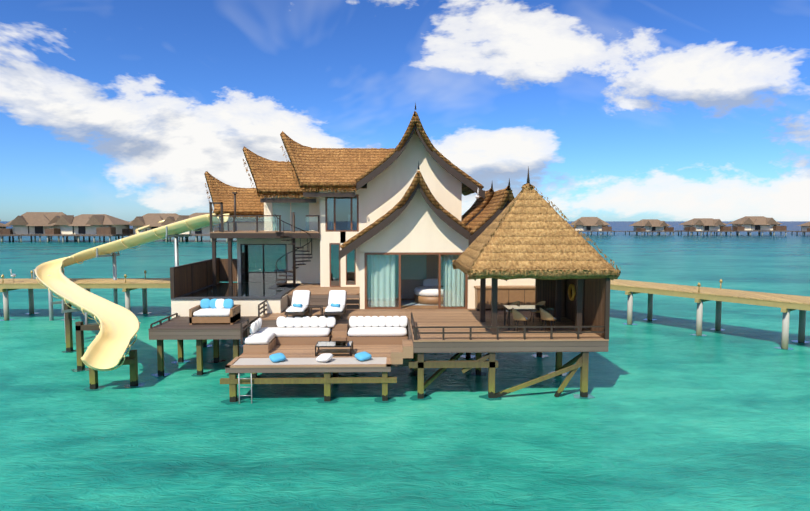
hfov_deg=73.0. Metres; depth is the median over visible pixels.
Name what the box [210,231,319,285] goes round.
balcony
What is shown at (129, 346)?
water slide flanges
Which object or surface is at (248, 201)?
roof tier
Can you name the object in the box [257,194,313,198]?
roof tier fringe
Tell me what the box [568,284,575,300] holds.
life ring
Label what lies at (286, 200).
roof tier fascia
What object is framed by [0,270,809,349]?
arrival jetty
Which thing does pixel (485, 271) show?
gazebo roof fringe
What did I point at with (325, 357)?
net cushion
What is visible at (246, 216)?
roof tier fringe
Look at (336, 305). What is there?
sun lounger
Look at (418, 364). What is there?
villa stilts
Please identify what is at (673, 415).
lagoon water
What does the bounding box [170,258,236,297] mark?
pool screen
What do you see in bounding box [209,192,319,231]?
terrace railing
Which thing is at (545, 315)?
dining chair
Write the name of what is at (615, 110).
sky
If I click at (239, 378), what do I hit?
swim ladder
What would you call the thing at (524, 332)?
deck railings
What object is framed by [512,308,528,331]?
dining chair
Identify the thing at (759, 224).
villa
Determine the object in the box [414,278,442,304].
bedroom bed
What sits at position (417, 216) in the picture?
house lower gable wall
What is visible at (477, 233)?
gable bargeboard
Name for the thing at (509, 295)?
sideboard
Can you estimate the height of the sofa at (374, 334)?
0.985 m
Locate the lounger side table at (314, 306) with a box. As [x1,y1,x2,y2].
[309,305,323,317]
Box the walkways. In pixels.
[2,231,803,239]
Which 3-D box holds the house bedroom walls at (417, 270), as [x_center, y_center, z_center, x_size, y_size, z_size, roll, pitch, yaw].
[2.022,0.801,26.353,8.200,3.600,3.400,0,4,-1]
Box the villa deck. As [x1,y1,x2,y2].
[148,283,608,372]
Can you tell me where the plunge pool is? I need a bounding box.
[171,282,293,317]
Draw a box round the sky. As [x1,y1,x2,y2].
[0,0,809,220]
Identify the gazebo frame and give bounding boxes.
[480,166,582,334]
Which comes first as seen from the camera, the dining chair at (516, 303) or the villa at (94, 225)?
the dining chair at (516, 303)
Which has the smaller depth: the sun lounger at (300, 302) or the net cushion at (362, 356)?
the net cushion at (362, 356)
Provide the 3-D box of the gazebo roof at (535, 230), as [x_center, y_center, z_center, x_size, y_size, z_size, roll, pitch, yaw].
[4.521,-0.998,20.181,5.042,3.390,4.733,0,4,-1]
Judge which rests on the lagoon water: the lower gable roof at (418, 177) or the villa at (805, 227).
the villa at (805, 227)
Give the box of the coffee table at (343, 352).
[315,341,352,355]
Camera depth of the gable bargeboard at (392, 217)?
23.80 m
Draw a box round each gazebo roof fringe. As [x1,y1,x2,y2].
[452,260,620,275]
[468,188,523,271]
[532,185,621,271]
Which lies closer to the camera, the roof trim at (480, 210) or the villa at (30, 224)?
the roof trim at (480, 210)
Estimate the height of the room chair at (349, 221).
0.880 m
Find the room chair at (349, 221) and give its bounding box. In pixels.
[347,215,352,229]
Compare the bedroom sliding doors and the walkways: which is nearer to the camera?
the bedroom sliding doors
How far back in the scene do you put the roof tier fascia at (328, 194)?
26.74 m
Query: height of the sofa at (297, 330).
0.985 m
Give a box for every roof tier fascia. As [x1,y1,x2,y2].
[229,219,263,221]
[260,198,315,202]
[303,192,354,196]
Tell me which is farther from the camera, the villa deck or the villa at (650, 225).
the villa at (650, 225)
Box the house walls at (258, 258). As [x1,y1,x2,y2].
[224,188,461,287]
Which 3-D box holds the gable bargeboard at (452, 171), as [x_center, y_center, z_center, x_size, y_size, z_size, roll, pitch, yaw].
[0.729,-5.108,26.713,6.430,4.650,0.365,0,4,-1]
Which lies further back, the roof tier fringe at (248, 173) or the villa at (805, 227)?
the villa at (805, 227)
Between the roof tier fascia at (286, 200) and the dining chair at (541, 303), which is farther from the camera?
the roof tier fascia at (286, 200)
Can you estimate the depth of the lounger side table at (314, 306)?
22.43 m
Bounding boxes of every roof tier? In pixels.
[204,171,276,214]
[243,147,316,194]
[280,131,394,191]
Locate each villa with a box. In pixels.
[0,212,84,241]
[0,223,10,240]
[42,214,129,242]
[122,213,197,241]
[135,213,227,241]
[570,217,613,234]
[627,219,675,234]
[676,218,733,235]
[726,216,789,235]
[794,222,809,234]
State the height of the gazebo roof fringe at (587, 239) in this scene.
3.042 m
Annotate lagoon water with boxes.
[0,221,809,510]
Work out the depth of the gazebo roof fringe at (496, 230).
18.83 m
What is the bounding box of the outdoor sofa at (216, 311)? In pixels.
[189,299,240,324]
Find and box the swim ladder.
[238,373,251,403]
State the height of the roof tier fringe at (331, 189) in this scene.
0.218 m
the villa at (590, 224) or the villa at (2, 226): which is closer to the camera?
the villa at (2, 226)
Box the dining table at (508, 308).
[503,305,553,329]
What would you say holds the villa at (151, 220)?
in the lagoon water
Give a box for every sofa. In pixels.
[243,316,335,353]
[347,316,407,344]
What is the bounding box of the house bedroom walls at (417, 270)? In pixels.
[360,236,534,308]
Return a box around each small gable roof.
[461,188,494,223]
[467,186,513,234]
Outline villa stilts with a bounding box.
[152,335,594,404]
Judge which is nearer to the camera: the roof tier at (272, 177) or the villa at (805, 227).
the roof tier at (272, 177)
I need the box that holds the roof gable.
[355,111,483,195]
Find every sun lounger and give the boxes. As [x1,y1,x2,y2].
[284,290,310,316]
[323,290,346,318]
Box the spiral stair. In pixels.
[275,212,311,286]
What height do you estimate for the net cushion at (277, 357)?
0.236 m
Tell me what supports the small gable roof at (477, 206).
on the house walls at (258, 258)
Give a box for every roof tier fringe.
[229,216,262,218]
[242,159,256,194]
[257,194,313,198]
[280,146,299,189]
[301,188,356,191]
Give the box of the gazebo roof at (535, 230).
[452,183,619,280]
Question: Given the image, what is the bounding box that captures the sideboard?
[474,286,534,310]
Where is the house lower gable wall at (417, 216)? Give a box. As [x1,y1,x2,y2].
[374,188,461,235]
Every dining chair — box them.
[506,301,519,323]
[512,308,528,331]
[530,301,545,322]
[540,308,556,331]
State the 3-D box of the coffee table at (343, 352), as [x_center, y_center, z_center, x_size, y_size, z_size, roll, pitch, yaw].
[-2.565,3.381,19.911,1.300,0.360,0.850,0,4,-1]
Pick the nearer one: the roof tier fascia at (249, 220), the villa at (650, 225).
the roof tier fascia at (249, 220)
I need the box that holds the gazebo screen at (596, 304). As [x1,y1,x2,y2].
[535,278,610,338]
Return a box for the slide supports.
[33,226,191,390]
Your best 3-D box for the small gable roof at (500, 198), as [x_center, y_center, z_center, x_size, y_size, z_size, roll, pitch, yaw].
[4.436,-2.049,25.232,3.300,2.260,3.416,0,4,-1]
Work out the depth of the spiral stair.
27.87 m
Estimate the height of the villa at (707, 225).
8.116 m
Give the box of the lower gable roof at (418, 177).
[340,171,471,248]
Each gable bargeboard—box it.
[339,162,471,259]
[354,102,484,198]
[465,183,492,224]
[468,178,509,245]
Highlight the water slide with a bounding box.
[35,213,229,369]
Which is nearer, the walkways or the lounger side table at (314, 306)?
the lounger side table at (314, 306)
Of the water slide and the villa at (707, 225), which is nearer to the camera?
the water slide
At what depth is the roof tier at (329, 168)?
28.60 m
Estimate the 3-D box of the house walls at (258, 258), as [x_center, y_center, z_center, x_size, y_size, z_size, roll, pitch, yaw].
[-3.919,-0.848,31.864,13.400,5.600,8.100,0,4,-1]
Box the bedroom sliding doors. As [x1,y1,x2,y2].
[364,252,467,308]
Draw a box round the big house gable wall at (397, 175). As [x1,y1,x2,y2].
[367,130,461,192]
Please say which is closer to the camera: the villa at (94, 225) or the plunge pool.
the plunge pool
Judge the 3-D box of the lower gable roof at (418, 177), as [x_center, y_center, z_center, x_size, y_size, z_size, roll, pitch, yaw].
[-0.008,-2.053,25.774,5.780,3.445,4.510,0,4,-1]
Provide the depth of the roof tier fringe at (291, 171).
27.69 m
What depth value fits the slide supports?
21.97 m
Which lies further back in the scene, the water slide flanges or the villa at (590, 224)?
the villa at (590, 224)
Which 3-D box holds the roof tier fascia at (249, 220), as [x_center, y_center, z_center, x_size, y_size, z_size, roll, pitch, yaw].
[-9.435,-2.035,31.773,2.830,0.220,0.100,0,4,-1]
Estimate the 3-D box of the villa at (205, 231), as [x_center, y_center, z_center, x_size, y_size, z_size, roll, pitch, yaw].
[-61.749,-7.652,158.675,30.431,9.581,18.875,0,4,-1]
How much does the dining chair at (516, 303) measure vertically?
0.865 m
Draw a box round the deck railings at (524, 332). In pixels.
[150,300,604,343]
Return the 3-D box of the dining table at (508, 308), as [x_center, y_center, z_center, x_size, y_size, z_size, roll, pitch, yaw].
[4.573,2.298,20.397,1.700,0.762,0.900,0,4,-1]
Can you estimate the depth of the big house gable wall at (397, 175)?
27.70 m
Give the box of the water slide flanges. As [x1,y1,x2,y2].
[34,215,218,370]
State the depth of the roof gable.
26.78 m
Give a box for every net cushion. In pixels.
[269,353,285,361]
[316,353,332,361]
[355,351,371,360]

